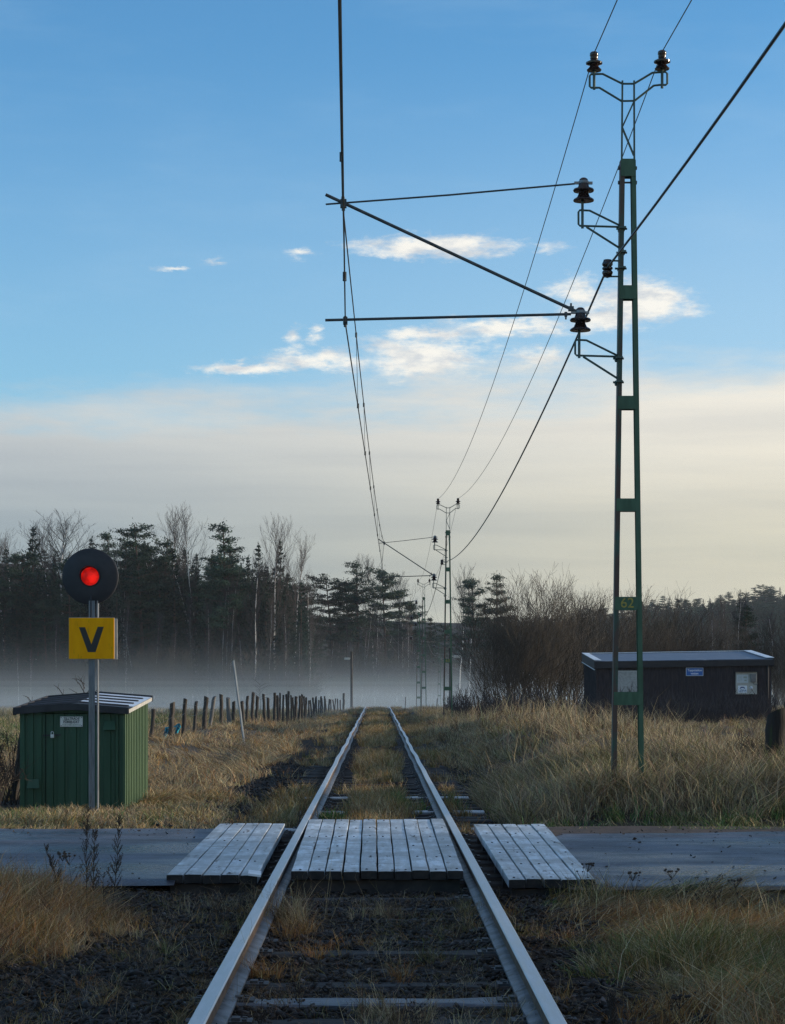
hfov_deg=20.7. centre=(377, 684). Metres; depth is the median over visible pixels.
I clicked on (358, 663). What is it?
pine tree
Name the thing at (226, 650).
birch tree
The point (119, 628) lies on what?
spruce tree
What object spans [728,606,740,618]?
pine tree
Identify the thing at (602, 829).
dirt strip
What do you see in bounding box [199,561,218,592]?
pine tree
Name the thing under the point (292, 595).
spruce tree
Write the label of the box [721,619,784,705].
bare bush
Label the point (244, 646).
spruce tree
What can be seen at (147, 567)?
pine tree
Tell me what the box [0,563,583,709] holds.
hillside
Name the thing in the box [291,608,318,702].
spruce tree
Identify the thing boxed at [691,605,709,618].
pine tree
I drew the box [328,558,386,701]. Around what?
pine tree
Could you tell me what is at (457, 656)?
lamp post
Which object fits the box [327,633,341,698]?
birch tree
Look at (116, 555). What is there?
pine tree
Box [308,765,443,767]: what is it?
sleeper
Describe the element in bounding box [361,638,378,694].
pine tree
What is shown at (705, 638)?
bare bush
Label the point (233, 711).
fence post
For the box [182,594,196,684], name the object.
birch tree
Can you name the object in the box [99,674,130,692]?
bare bush
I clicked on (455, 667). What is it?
bare bush
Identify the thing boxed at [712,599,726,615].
pine tree
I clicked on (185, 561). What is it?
spruce tree
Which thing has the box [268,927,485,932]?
sleeper
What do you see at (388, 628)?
pine tree
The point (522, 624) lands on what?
bare bush
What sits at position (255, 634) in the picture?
birch tree
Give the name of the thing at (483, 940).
sleeper
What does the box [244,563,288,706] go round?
spruce tree
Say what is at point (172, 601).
spruce tree
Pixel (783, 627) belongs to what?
spruce tree
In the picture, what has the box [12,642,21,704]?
birch tree
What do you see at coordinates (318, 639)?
birch tree
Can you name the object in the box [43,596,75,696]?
spruce tree
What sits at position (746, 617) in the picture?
pine tree
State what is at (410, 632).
birch tree
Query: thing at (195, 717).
fence post
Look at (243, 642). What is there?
spruce tree
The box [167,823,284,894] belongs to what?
timber deck
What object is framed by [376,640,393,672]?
pine tree
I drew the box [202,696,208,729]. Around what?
fence post
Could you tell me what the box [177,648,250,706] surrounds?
bare bush
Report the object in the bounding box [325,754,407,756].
sleeper
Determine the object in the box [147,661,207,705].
bare bush
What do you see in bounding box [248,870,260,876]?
metal plate
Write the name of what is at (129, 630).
birch tree
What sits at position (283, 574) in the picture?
spruce tree
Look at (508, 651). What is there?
bare bush
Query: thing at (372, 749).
sleeper
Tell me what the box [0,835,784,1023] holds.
grass
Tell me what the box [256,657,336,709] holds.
bare bush
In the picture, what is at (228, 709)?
fence post
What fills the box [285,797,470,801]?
sleeper
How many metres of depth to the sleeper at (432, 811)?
26.70 m
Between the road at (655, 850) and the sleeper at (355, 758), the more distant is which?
the sleeper at (355, 758)
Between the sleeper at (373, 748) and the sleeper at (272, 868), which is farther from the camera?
the sleeper at (373, 748)
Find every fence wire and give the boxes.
[158,700,341,723]
[160,695,335,712]
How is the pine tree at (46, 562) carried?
on the hillside
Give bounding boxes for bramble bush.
[0,730,45,805]
[0,754,38,813]
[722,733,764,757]
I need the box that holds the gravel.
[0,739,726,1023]
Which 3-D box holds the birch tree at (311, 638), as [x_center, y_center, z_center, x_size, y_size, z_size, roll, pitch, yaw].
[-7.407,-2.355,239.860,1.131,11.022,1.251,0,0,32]
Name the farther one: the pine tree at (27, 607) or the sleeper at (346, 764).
the pine tree at (27, 607)
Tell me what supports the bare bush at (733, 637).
on the ground at (518, 758)
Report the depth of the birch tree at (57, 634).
240.72 m
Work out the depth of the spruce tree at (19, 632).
248.02 m
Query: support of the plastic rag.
hanging from the fence wire at (237, 713)
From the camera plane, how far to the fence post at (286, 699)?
99.96 m
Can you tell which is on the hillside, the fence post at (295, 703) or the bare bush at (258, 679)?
the bare bush at (258, 679)
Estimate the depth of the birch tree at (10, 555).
276.58 m
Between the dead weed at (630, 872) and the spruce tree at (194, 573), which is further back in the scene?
the spruce tree at (194, 573)
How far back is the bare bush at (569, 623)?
102.01 m
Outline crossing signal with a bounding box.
[62,548,118,810]
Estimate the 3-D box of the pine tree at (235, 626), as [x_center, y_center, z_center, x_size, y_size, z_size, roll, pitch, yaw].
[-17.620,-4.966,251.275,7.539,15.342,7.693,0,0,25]
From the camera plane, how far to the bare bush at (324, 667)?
307.81 m
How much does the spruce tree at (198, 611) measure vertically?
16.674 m
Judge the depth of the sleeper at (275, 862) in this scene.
18.90 m
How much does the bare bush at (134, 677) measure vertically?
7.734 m
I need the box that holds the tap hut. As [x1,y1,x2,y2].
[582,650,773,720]
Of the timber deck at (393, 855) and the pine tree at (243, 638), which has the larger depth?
the pine tree at (243, 638)
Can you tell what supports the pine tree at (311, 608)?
on the hillside
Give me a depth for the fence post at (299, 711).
107.44 m
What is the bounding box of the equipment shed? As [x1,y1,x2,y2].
[13,691,152,809]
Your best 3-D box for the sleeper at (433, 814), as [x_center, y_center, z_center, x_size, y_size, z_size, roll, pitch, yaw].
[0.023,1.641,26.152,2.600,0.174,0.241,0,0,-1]
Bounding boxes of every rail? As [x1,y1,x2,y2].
[188,707,367,1023]
[388,707,566,1023]
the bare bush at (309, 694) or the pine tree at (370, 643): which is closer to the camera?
the bare bush at (309, 694)
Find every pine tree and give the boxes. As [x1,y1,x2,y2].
[0,549,50,696]
[0,589,37,704]
[5,568,51,700]
[20,599,71,695]
[35,590,83,684]
[39,550,50,576]
[42,556,88,693]
[87,527,131,622]
[100,517,177,693]
[101,539,149,692]
[115,544,162,668]
[120,541,161,644]
[124,534,193,704]
[166,581,222,699]
[186,520,263,706]
[194,588,222,696]
[198,583,249,697]
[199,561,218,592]
[202,544,252,605]
[208,573,261,688]
[231,590,278,650]
[248,572,279,621]
[286,582,327,636]
[298,573,363,699]
[306,626,318,660]
[313,633,327,666]
[319,624,338,657]
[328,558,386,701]
[330,577,366,699]
[333,635,349,696]
[346,647,369,699]
[353,566,414,701]
[361,621,381,666]
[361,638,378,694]
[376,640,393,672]
[382,625,392,654]
[387,622,401,662]
[398,601,429,698]
[415,643,429,665]
[418,617,443,662]
[422,646,441,703]
[430,623,459,700]
[447,574,497,702]
[472,571,514,696]
[645,603,665,620]
[659,596,666,610]
[667,607,681,626]
[674,598,693,618]
[689,599,700,609]
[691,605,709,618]
[705,620,719,650]
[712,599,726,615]
[712,601,721,611]
[724,592,734,603]
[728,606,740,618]
[730,604,762,651]
[737,592,755,605]
[741,613,769,643]
[744,605,776,642]
[745,600,760,610]
[749,588,759,605]
[749,604,784,637]
[753,597,765,611]
[755,584,775,598]
[755,590,778,606]
[760,602,784,649]
[767,590,779,602]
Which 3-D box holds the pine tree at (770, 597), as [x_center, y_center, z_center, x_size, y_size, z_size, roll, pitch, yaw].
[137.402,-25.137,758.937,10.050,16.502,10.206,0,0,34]
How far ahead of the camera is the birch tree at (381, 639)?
331.19 m
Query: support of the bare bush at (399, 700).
on the hillside
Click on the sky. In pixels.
(172, 258)
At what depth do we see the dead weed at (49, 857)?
14.08 m
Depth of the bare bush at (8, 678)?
241.12 m
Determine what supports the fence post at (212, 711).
on the ground at (518, 758)
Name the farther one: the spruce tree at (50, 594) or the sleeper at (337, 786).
the spruce tree at (50, 594)
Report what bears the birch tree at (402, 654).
on the hillside
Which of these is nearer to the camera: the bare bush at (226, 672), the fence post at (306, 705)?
the fence post at (306, 705)
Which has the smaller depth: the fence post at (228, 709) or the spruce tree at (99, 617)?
the fence post at (228, 709)
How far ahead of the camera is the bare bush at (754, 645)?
125.46 m
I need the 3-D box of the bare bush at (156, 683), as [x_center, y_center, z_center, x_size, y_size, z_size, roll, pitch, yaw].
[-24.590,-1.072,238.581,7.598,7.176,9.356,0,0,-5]
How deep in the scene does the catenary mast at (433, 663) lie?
201.94 m
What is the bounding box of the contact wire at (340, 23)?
[339,0,461,678]
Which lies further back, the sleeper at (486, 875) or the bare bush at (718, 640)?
the bare bush at (718, 640)
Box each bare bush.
[0,648,44,704]
[0,656,26,701]
[1,655,48,704]
[3,666,58,703]
[15,671,63,699]
[19,645,95,695]
[39,648,110,694]
[39,649,110,694]
[60,660,117,692]
[66,643,153,693]
[87,665,128,692]
[96,636,170,694]
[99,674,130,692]
[115,646,188,705]
[122,643,188,705]
[141,643,214,705]
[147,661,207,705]
[158,641,232,705]
[172,642,264,707]
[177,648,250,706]
[178,644,248,705]
[197,639,288,708]
[230,648,290,709]
[241,651,326,708]
[246,664,294,709]
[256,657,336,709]
[269,659,327,707]
[313,646,352,702]
[314,647,356,699]
[317,640,381,704]
[324,646,394,704]
[326,659,375,703]
[348,661,398,704]
[353,640,422,704]
[377,658,429,704]
[380,666,414,704]
[381,644,448,704]
[408,661,454,704]
[424,662,468,704]
[435,657,484,704]
[441,644,492,703]
[443,591,577,709]
[448,569,589,704]
[452,658,503,701]
[455,630,536,706]
[462,568,595,701]
[469,562,619,706]
[517,587,630,706]
[519,588,659,702]
[525,575,633,707]
[547,596,643,706]
[555,582,649,684]
[569,610,671,650]
[576,597,655,663]
[595,581,695,653]
[602,603,714,652]
[627,584,730,652]
[642,594,735,652]
[658,623,741,651]
[676,605,753,651]
[696,612,779,654]
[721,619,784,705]
[736,619,784,701]
[740,618,784,707]
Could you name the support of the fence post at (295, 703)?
on the ground at (518, 758)
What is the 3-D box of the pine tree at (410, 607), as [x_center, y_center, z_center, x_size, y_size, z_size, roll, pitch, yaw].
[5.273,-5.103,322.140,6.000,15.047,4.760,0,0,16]
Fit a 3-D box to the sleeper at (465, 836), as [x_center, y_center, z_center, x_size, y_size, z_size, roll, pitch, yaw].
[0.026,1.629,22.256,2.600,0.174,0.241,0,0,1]
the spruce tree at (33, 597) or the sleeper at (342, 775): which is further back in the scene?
the spruce tree at (33, 597)
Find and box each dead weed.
[44,844,67,903]
[49,851,70,880]
[62,854,82,889]
[80,806,92,903]
[87,828,99,900]
[93,865,112,905]
[107,814,122,910]
[206,886,227,920]
[234,879,254,920]
[245,995,274,1023]
[286,978,309,1011]
[403,994,429,1023]
[576,862,594,905]
[606,990,617,1023]
[627,871,647,914]
[663,991,700,1023]
[664,868,691,906]
[692,874,713,906]
[705,873,733,910]
[727,877,742,915]
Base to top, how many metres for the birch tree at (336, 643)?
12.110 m
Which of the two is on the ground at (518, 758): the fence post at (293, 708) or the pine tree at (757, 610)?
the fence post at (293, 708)
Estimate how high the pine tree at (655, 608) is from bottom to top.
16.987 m
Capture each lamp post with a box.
[344,652,352,708]
[449,648,460,705]
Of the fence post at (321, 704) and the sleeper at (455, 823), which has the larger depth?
the fence post at (321, 704)
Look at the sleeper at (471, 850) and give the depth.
20.17 m
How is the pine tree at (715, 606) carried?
on the hills
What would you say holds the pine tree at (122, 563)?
on the ground at (518, 758)
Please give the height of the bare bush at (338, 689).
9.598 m
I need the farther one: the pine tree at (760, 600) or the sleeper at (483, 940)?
the pine tree at (760, 600)
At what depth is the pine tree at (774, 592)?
798.86 m
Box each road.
[0,828,213,885]
[555,831,784,892]
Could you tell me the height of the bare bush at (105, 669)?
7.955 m
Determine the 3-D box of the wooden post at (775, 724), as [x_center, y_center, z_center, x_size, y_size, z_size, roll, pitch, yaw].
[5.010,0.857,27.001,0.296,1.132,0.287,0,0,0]
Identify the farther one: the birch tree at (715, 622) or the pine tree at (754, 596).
the pine tree at (754, 596)
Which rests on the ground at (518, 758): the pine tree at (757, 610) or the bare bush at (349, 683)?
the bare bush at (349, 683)
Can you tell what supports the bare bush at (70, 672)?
on the ground at (518, 758)
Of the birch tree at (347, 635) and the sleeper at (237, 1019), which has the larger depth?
the birch tree at (347, 635)
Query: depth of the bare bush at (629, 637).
117.36 m
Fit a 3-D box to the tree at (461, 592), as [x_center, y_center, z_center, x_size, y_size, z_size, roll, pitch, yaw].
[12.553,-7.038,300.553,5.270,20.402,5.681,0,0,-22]
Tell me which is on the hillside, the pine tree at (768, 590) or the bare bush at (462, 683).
the bare bush at (462, 683)
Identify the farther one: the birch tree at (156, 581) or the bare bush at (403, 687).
the bare bush at (403, 687)
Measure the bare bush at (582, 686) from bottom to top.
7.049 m
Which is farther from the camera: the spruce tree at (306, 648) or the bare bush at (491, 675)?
the spruce tree at (306, 648)
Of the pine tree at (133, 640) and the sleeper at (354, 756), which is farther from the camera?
the pine tree at (133, 640)
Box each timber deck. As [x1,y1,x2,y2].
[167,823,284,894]
[291,819,462,894]
[474,824,594,897]
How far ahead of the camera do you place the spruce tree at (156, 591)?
248.36 m
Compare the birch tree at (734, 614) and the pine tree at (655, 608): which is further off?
the pine tree at (655, 608)
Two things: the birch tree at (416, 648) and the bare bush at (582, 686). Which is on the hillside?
the birch tree at (416, 648)
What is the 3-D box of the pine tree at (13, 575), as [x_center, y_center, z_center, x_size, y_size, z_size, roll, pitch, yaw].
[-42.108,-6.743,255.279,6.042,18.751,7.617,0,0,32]
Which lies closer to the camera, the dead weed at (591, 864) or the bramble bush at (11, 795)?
the dead weed at (591, 864)
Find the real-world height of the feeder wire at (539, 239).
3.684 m
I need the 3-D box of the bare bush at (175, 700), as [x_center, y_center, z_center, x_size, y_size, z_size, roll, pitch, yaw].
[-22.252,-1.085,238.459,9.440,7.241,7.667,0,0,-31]
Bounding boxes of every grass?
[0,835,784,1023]
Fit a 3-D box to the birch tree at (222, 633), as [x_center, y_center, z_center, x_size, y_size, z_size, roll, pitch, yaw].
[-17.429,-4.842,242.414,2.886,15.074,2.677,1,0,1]
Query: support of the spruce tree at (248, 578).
on the hillside
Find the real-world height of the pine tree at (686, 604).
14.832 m
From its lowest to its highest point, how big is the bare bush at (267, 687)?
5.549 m
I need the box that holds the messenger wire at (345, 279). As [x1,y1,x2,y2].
[338,0,461,668]
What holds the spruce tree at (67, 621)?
on the hillside
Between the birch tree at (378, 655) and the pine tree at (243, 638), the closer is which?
the pine tree at (243, 638)
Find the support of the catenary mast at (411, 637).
on the ground at (518, 758)
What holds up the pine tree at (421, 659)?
on the hillside
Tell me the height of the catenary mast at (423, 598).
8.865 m
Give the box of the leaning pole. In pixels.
[232,660,244,742]
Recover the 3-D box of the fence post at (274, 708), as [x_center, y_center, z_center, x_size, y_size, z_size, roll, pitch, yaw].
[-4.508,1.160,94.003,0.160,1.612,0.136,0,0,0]
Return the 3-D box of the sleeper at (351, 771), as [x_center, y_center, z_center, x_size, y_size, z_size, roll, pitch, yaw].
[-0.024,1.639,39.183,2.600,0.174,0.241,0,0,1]
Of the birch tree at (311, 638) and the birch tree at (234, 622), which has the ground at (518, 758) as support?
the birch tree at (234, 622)
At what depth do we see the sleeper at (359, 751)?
50.91 m
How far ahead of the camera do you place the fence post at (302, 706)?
108.95 m
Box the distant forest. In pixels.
[471,594,784,696]
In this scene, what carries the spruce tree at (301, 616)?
on the hillside
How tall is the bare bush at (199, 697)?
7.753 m
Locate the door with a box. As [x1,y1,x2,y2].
[43,714,114,808]
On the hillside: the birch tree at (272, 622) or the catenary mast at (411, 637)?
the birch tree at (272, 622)
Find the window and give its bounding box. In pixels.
[618,671,636,691]
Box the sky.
[0,0,784,624]
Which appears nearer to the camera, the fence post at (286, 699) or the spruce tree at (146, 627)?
the fence post at (286, 699)
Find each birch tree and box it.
[0,527,33,611]
[0,532,17,644]
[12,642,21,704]
[15,509,98,654]
[18,520,82,596]
[28,651,35,699]
[50,613,60,671]
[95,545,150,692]
[119,598,132,685]
[142,546,172,704]
[151,500,198,704]
[151,611,164,697]
[152,508,212,700]
[167,620,179,665]
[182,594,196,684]
[201,598,215,664]
[212,578,236,667]
[219,566,235,686]
[223,575,244,696]
[234,611,245,683]
[239,549,269,708]
[252,513,301,669]
[265,592,276,674]
[273,530,319,652]
[279,603,294,701]
[289,577,332,686]
[294,624,304,694]
[306,616,315,676]
[327,625,345,657]
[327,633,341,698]
[340,618,355,698]
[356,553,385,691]
[361,607,376,702]
[371,639,385,701]
[372,607,384,675]
[374,611,389,684]
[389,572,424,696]
[391,643,405,701]
[392,640,410,691]
[394,611,403,696]
[402,611,413,701]
[404,629,428,690]
[409,641,419,682]
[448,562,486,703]
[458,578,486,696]
[699,608,720,649]
[714,596,733,651]
[725,588,752,648]
[761,608,782,700]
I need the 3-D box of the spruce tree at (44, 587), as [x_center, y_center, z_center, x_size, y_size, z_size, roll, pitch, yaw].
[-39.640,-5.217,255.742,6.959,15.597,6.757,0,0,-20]
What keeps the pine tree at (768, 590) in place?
on the hills
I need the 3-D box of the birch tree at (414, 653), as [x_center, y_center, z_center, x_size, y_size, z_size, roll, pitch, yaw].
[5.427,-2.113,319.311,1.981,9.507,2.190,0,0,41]
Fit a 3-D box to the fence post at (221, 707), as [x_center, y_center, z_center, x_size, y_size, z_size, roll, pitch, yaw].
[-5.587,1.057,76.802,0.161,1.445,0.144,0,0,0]
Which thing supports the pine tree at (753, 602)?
on the hills
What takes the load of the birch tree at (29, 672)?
on the ground at (518, 758)
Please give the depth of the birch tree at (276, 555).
246.07 m
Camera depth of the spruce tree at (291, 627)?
247.89 m
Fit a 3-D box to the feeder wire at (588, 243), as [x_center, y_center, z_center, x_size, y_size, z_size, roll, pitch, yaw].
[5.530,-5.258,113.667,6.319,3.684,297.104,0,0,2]
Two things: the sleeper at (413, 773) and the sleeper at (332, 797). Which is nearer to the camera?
the sleeper at (332, 797)
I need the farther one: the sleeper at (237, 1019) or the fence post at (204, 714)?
the fence post at (204, 714)
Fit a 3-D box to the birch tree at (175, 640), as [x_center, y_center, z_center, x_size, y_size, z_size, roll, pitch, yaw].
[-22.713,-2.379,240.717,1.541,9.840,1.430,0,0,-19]
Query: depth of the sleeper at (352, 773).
38.45 m
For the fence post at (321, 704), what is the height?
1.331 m
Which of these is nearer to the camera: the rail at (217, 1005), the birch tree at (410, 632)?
the rail at (217, 1005)
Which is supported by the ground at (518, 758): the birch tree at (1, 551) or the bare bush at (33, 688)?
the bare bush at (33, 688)
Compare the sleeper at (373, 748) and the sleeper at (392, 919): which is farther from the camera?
the sleeper at (373, 748)
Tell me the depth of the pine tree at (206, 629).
250.98 m
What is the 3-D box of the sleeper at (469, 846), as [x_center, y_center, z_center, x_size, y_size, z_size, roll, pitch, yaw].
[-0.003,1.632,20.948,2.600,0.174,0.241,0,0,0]
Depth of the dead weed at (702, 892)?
14.28 m
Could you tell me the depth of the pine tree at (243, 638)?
250.57 m
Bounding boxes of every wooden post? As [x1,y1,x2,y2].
[12,734,19,799]
[764,708,784,760]
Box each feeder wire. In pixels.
[419,0,617,647]
[430,0,691,650]
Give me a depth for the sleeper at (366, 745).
55.53 m
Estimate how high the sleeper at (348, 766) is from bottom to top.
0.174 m
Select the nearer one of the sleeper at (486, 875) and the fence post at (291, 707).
the sleeper at (486, 875)
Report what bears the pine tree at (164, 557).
on the ground at (518, 758)
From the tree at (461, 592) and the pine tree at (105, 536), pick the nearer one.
the pine tree at (105, 536)
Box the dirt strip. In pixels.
[547,826,784,889]
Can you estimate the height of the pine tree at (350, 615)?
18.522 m
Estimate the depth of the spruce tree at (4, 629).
243.61 m
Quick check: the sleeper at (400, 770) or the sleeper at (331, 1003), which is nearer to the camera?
the sleeper at (331, 1003)
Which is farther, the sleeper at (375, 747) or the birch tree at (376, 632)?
the birch tree at (376, 632)
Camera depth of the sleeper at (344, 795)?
30.64 m
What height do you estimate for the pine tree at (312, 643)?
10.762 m
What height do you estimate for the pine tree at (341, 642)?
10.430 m
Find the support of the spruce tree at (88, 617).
on the hillside
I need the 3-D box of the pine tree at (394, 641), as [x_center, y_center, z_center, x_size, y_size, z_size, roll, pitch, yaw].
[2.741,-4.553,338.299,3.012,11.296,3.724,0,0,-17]
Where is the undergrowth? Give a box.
[445,682,784,725]
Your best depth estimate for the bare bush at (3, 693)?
239.11 m
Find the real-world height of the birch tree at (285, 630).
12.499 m
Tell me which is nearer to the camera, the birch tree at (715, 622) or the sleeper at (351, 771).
the sleeper at (351, 771)
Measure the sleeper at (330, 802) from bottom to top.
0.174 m
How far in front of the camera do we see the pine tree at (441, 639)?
319.21 m
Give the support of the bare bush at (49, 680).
on the ground at (518, 758)
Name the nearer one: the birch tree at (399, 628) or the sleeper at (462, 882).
the sleeper at (462, 882)
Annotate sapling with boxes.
[70,676,96,692]
[252,678,267,713]
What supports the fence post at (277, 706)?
on the ground at (518, 758)
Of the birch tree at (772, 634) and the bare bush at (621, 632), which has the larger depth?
the birch tree at (772, 634)
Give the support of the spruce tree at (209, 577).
on the hillside
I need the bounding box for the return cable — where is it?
[420,22,784,675]
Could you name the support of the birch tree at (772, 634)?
on the ground at (518, 758)
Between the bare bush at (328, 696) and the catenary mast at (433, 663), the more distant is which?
the bare bush at (328, 696)
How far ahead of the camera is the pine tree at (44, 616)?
243.54 m
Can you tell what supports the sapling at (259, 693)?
on the ground at (518, 758)
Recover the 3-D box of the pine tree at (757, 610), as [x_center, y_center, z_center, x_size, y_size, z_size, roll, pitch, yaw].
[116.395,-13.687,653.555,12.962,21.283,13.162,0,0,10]
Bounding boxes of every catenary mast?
[325,50,669,790]
[368,612,420,706]
[372,579,430,706]
[378,498,459,715]
[405,630,443,706]
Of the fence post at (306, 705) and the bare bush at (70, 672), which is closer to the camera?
the fence post at (306, 705)
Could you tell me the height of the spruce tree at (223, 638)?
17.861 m
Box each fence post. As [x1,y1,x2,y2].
[149,709,155,737]
[168,702,174,736]
[181,698,186,735]
[193,701,197,732]
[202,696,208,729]
[208,696,215,726]
[219,694,222,723]
[226,697,230,723]
[231,701,234,722]
[240,701,244,723]
[245,696,248,721]
[250,692,254,721]
[255,695,258,719]
[262,694,265,722]
[266,697,269,720]
[273,693,275,720]
[276,695,279,721]
[279,693,280,720]
[282,695,283,721]
[285,694,287,721]
[287,691,289,719]
[290,695,292,720]
[292,697,294,720]
[294,696,297,716]
[298,695,300,721]
[301,694,302,717]
[303,696,305,718]
[305,697,306,717]
[308,700,309,717]
[312,697,314,716]
[320,696,321,713]
[342,693,344,709]
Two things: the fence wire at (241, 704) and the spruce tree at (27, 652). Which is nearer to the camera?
the fence wire at (241, 704)
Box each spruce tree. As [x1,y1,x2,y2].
[0,546,20,678]
[0,573,22,704]
[0,599,20,703]
[5,526,51,694]
[6,578,41,703]
[6,600,34,703]
[21,568,53,698]
[21,576,58,696]
[39,583,57,694]
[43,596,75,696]
[44,555,81,689]
[45,562,65,642]
[63,603,101,687]
[68,604,88,690]
[74,600,122,691]
[80,603,111,681]
[95,570,142,692]
[102,597,120,689]
[128,591,169,704]
[141,553,202,702]
[144,561,172,704]
[161,589,194,702]
[178,565,212,700]
[180,547,192,586]
[185,566,218,698]
[186,588,237,705]
[191,553,202,583]
[205,554,215,596]
[206,553,238,706]
[218,579,255,703]
[231,598,263,707]
[235,543,279,697]
[244,556,260,653]
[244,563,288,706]
[255,566,294,701]
[267,540,293,706]
[267,587,305,707]
[275,574,314,700]
[281,581,323,707]
[284,606,313,708]
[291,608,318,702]
[428,625,441,694]
[452,627,472,697]
[779,610,784,648]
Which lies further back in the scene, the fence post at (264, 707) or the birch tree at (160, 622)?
the birch tree at (160, 622)
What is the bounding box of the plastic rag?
[163,723,180,735]
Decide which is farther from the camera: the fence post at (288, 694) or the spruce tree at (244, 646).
the spruce tree at (244, 646)
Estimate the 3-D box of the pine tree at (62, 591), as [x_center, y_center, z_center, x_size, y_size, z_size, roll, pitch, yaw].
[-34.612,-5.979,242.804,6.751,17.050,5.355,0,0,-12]
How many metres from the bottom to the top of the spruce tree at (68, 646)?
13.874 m
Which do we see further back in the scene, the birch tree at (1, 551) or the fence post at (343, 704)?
the birch tree at (1, 551)
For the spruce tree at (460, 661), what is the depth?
320.69 m
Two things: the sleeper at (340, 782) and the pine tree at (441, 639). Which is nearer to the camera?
the sleeper at (340, 782)
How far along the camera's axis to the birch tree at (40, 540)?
268.68 m
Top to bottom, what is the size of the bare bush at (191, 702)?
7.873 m
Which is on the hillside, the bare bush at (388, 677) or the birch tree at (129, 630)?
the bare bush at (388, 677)
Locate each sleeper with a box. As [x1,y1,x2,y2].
[175,1015,576,1023]
[183,995,560,1009]
[208,979,550,990]
[218,965,503,973]
[220,947,532,958]
[232,937,492,945]
[256,880,501,885]
[258,895,473,902]
[260,888,509,893]
[262,873,501,878]
[265,866,493,871]
[268,859,493,864]
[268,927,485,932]
[272,815,488,819]
[273,812,486,816]
[273,818,491,823]
[273,848,487,853]
[273,853,487,859]
[277,809,483,813]
[277,915,479,921]
[278,843,481,848]
[278,904,476,912]
[279,838,476,842]
[281,803,476,806]
[282,833,476,837]
[284,800,472,804]
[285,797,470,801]
[285,822,487,827]
[285,826,473,830]
[287,792,468,796]
[289,790,467,793]
[292,795,467,798]
[294,783,458,785]
[295,786,462,789]
[297,780,458,783]
[299,775,452,779]
[299,779,457,781]
[300,805,481,810]
[301,777,455,780]
[302,789,462,791]
[304,771,447,773]
[304,772,451,775]
[305,770,447,771]
[305,774,453,777]
[306,768,446,770]
[307,784,462,788]
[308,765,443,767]
[309,767,446,769]
[310,764,443,766]
[312,762,442,765]
[313,760,432,762]
[322,750,429,751]
[323,757,432,758]
[325,747,425,747]
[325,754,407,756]
[326,747,429,748]
[326,748,430,749]
[327,745,427,746]
[331,744,425,745]
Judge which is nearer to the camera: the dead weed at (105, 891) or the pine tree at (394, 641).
the dead weed at (105, 891)
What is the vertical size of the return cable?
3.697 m
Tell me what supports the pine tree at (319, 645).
on the hillside
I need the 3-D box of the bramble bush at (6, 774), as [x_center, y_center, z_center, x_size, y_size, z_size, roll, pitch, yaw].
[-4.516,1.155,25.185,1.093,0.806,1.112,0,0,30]
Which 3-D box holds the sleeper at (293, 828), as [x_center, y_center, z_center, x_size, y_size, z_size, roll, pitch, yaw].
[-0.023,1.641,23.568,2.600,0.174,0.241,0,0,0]
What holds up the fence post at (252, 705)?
on the ground at (518, 758)
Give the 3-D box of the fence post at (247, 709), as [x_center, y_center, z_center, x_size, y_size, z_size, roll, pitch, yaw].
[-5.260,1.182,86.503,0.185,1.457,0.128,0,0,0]
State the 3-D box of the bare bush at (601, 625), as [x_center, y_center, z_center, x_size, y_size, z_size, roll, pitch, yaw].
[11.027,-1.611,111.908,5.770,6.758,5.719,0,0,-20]
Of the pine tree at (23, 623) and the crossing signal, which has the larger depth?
the pine tree at (23, 623)
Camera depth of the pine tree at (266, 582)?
263.82 m
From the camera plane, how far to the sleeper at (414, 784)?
33.85 m
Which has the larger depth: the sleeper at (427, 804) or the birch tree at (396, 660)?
the birch tree at (396, 660)
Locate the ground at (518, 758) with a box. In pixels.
[0,694,784,1017]
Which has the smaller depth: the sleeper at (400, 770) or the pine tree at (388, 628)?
the sleeper at (400, 770)
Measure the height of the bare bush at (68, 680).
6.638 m
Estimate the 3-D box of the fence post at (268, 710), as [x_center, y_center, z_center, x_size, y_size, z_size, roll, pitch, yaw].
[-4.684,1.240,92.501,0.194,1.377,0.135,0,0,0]
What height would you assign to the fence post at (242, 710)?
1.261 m
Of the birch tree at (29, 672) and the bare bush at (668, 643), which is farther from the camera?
the birch tree at (29, 672)
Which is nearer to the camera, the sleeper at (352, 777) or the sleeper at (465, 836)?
the sleeper at (465, 836)

